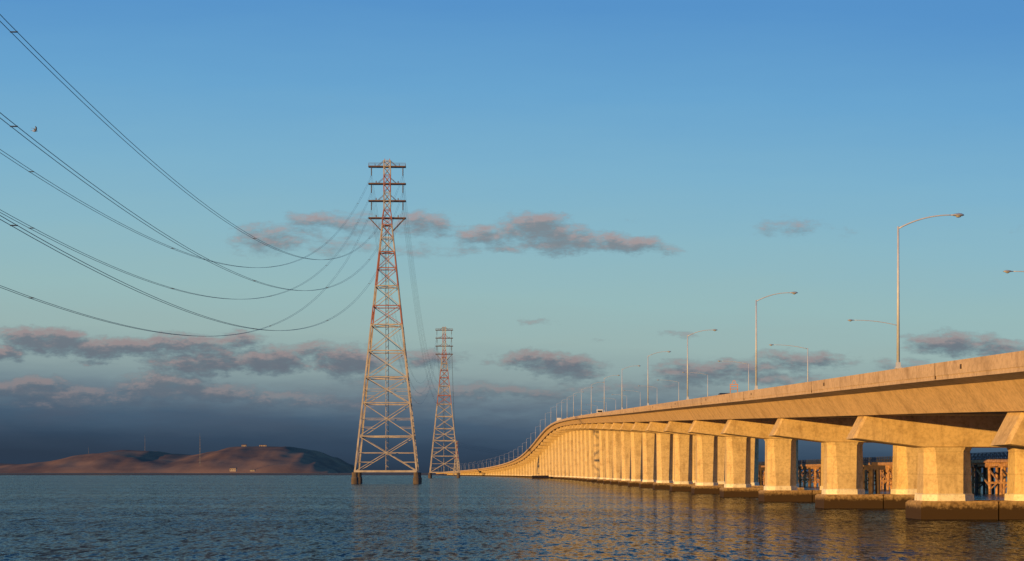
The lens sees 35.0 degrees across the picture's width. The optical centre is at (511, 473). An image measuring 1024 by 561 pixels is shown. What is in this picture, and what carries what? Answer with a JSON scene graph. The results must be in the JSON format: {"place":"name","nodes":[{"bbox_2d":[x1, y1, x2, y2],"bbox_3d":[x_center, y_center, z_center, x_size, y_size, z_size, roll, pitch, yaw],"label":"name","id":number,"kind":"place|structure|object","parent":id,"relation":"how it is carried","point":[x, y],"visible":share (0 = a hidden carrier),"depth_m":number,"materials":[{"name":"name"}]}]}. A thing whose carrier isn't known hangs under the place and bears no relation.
{"place":"outdoors","nodes":[
{"label":"outdoors","id":0,"kind":"place"},
{"bbox_2d":[0,446,364,472],"bbox_3d":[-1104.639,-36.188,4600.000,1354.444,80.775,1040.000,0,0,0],"label":"hill","id":1,"kind":"structure","parent":0,"point":[266,459],"depth_m":4222.74,"materials":[{"name":"brown soil"}]},
{"bbox_2d":[0,473,981,474],"bbox_3d":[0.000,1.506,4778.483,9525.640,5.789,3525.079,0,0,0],"label":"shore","id":2,"kind":"structure","parent":0,"point":[221,474],"depth_m":3117.65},
{"bbox_2d":[0,475,1023,560],"bbox_3d":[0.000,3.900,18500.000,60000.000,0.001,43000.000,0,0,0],"label":"water","id":3,"kind":"structure","parent":0,"point":[241,518],"depth_m":123.53,"materials":[{"name":"blue liquid"}]},
{"bbox_2d":[351,159,421,483],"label":"power tower","id":4,"kind":"structure","parent":3,"relation":"in","point":[356,477],"depth_m":598.72,"materials":[{"name":"metal"}]},
{"bbox_2d":[0,198,368,298],"bbox_3d":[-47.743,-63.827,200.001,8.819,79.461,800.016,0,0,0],"label":"power line","id":5,"kind":"object","parent":4,"relation":"attached to","point":[146,279],"visible":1,"depth_m":202.96,"materials":[{"name":"metal"}]},
{"bbox_2d":[0,149,370,267],"bbox_3d":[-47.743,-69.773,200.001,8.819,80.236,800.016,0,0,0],"label":"power line","id":6,"kind":"object","parent":4,"relation":"hanging from","point":[145,235],"visible":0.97,"depth_m":208.51,"materials":[{"name":"metal"}]},
{"bbox_2d":[0,211,371,335],"bbox_3d":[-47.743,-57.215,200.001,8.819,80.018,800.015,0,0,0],"label":"power line","id":7,"kind":"object","parent":4,"relation":"hanging from","point":[30,297],"visible":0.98,"depth_m":207.36,"materials":[{"name":"metal"}]},
{"bbox_2d":[0,113,400,290],"bbox_3d":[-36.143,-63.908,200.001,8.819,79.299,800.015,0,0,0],"label":"power line","id":8,"kind":"object","parent":4,"relation":"hanging from","point":[147,222],"visible":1,"depth_m":154.31,"materials":[{"name":"metal"}]},
{"bbox_2d":[0,212,401,330],"bbox_3d":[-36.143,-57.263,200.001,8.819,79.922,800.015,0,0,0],"label":"power line","id":9,"kind":"object","parent":4,"relation":"hanging from","point":[151,295],"visible":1,"depth_m":154.00,"materials":[{"name":"metal"}]},
{"bbox_2d":[0,14,402,259],"bbox_3d":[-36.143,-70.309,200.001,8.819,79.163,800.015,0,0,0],"label":"power line","id":10,"kind":"object","parent":4,"relation":"attached to","point":[15,31],"visible":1,"depth_m":148.73,"materials":[{"name":"metal"}]},
{"bbox_2d":[371,195,435,388],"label":"power line","id":11,"kind":"object","parent":4,"relation":"hanging from","point":[389,297],"visible":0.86,"depth_m":687.50,"materials":[{"name":"metal"}]},
{"bbox_2d":[371,212,435,403],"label":"power line","id":12,"kind":"object","parent":4,"relation":"hanging from","point":[387,307],"visible":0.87,"depth_m":693.65,"materials":[{"name":"metal"}]},
{"bbox_2d":[372,178,435,381],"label":"power line","id":13,"kind":"object","parent":4,"relation":"hanging from","point":[391,293],"visible":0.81,"depth_m":713.40,"materials":[{"name":"metal"}]},
{"bbox_2d":[402,210,451,403],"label":"power line","id":14,"kind":"object","parent":4,"relation":"hanging from","point":[417,319],"visible":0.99,"depth_m":709.47,"materials":[{"name":"metal"}]},
{"bbox_2d":[402,176,451,382],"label":"power line","id":15,"kind":"object","parent":4,"relation":"hanging from","point":[416,283],"visible":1,"depth_m":700.56,"materials":[{"name":"metal"}]},
{"bbox_2d":[402,193,451,392],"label":"power line","id":16,"kind":"object","parent":4,"relation":"hanging from","point":[414,291],"visible":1,"depth_m":683.99,"materials":[{"name":"metal"}]},
{"bbox_2d":[428,326,459,477],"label":"power tower","id":17,"kind":"structure","parent":3,"relation":"in","point":[443,416],"depth_m":1283.58,"materials":[{"name":"metal"}]},
{"bbox_2d":[453,441,460,475],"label":"power tower","id":18,"kind":"structure","parent":3,"relation":"in","point":[456,461],"depth_m":2198.51,"materials":[{"name":"metal"}]},
{"bbox_2d":[532,475,548,478],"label":"timber fender","id":19,"kind":"object","parent":3,"relation":"in","point":[540,477],"visible":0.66,"depth_m":1155.87,"materials":[{"name":"brown wood"}]},
{"bbox_2d":[436,351,1023,518],"bbox_3d":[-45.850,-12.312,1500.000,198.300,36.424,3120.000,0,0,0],"label":"road bridge","id":20,"kind":"structure","parent":3,"relation":"in","point":[933,424],"depth_m":180.46,"materials":[{"name":"concrete"}]},
{"bbox_2d":[581,387,592,414],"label":"street lamp","id":21,"kind":"object","parent":20,"relation":"on","point":[581,399],"visible":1,"depth_m":626.93,"materials":[{"name":"metal"}]},
{"bbox_2d":[591,382,603,413],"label":"street lamp","id":22,"kind":"object","parent":20,"relation":"on","point":[591,398],"visible":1,"depth_m":550.95,"materials":[{"name":"metal"}]},
{"bbox_2d":[604,375,619,411],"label":"street lamp","id":23,"kind":"object","parent":20,"relation":"on","point":[604,392],"visible":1,"depth_m":474.95,"materials":[{"name":"metal"}]},
{"bbox_2d":[647,351,670,404],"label":"street lamp","id":24,"kind":"object","parent":20,"relation":"on","point":[647,382],"visible":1,"depth_m":322.95,"materials":[{"name":"metal"}]},
{"bbox_2d":[683,372,707,396],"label":"street lamp","id":25,"kind":"object","parent":20,"relation":"on","point":[707,381],"visible":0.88,"depth_m":440.96,"materials":[{"name":"metal"}]},
{"bbox_2d":[686,329,716,399],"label":"street lamp","id":26,"kind":"object","parent":20,"relation":"on","point":[687,359],"visible":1,"depth_m":249.92,"materials":[{"name":"metal"}]},
{"bbox_2d":[718,360,748,390],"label":"street lamp","id":27,"kind":"object","parent":20,"relation":"on","point":[748,372],"visible":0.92,"depth_m":364.94,"materials":[{"name":"metal"}]},
{"bbox_2d":[730,380,737,392],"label":"warning frame","id":28,"kind":"object","parent":20,"relation":"on","point":[733,386],"visible":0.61,"depth_m":225.95,"materials":[{"name":"grey paint"}]},
{"bbox_2d":[754,292,797,389],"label":"street lamp","id":29,"kind":"object","parent":20,"relation":"on","point":[756,387],"visible":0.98,"depth_m":179.43,"materials":[{"name":"metal"}]},
{"bbox_2d":[769,344,807,381],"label":"street lamp","id":30,"kind":"object","parent":20,"relation":"on","point":[807,358],"visible":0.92,"depth_m":291.96,"materials":[{"name":"metal"}]},
{"bbox_2d":[848,319,896,325],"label":"street lamp","id":31,"kind":"object","parent":20,"relation":"on","point":[870,320],"visible":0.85,"depth_m":223.46,"materials":[{"name":"metal"}]},
{"bbox_2d":[895,213,963,368],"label":"street lamp","id":32,"kind":"object","parent":20,"relation":"on","point":[898,362],"visible":1,"depth_m":113.23,"materials":[{"name":"metal"}]},
{"bbox_2d":[1003,270,1023,272],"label":"street lamp","id":33,"kind":"object","parent":20,"relation":"on","point":[1006,271],"visible":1,"depth_m":152.41,"materials":[{"name":"metal"}]},
{"bbox_2d":[758,465,764,485],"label":"pile dolphin","id":34,"kind":"object","parent":3,"relation":"in","point":[760,469],"visible":0.37,"depth_m":329.40},
{"bbox_2d":[864,462,884,493],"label":"pile dolphin","id":35,"kind":"object","parent":3,"relation":"in","point":[873,466],"visible":0.73,"depth_m":249.40},
{"bbox_2d":[758,452,1007,494],"bbox_3d":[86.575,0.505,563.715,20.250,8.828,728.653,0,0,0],"label":"timber trestle","id":36,"kind":"object","parent":3,"relation":"in","point":[988,475],"visible":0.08,"depth_m":319.84,"materials":[{"name":"wood"}]},
{"bbox_2d":[0,0,1023,472],"label":"sky","id":37,"kind":"structure","parent":0,"point":[592,188],"materials":[{"name":"blue"}]}
]}

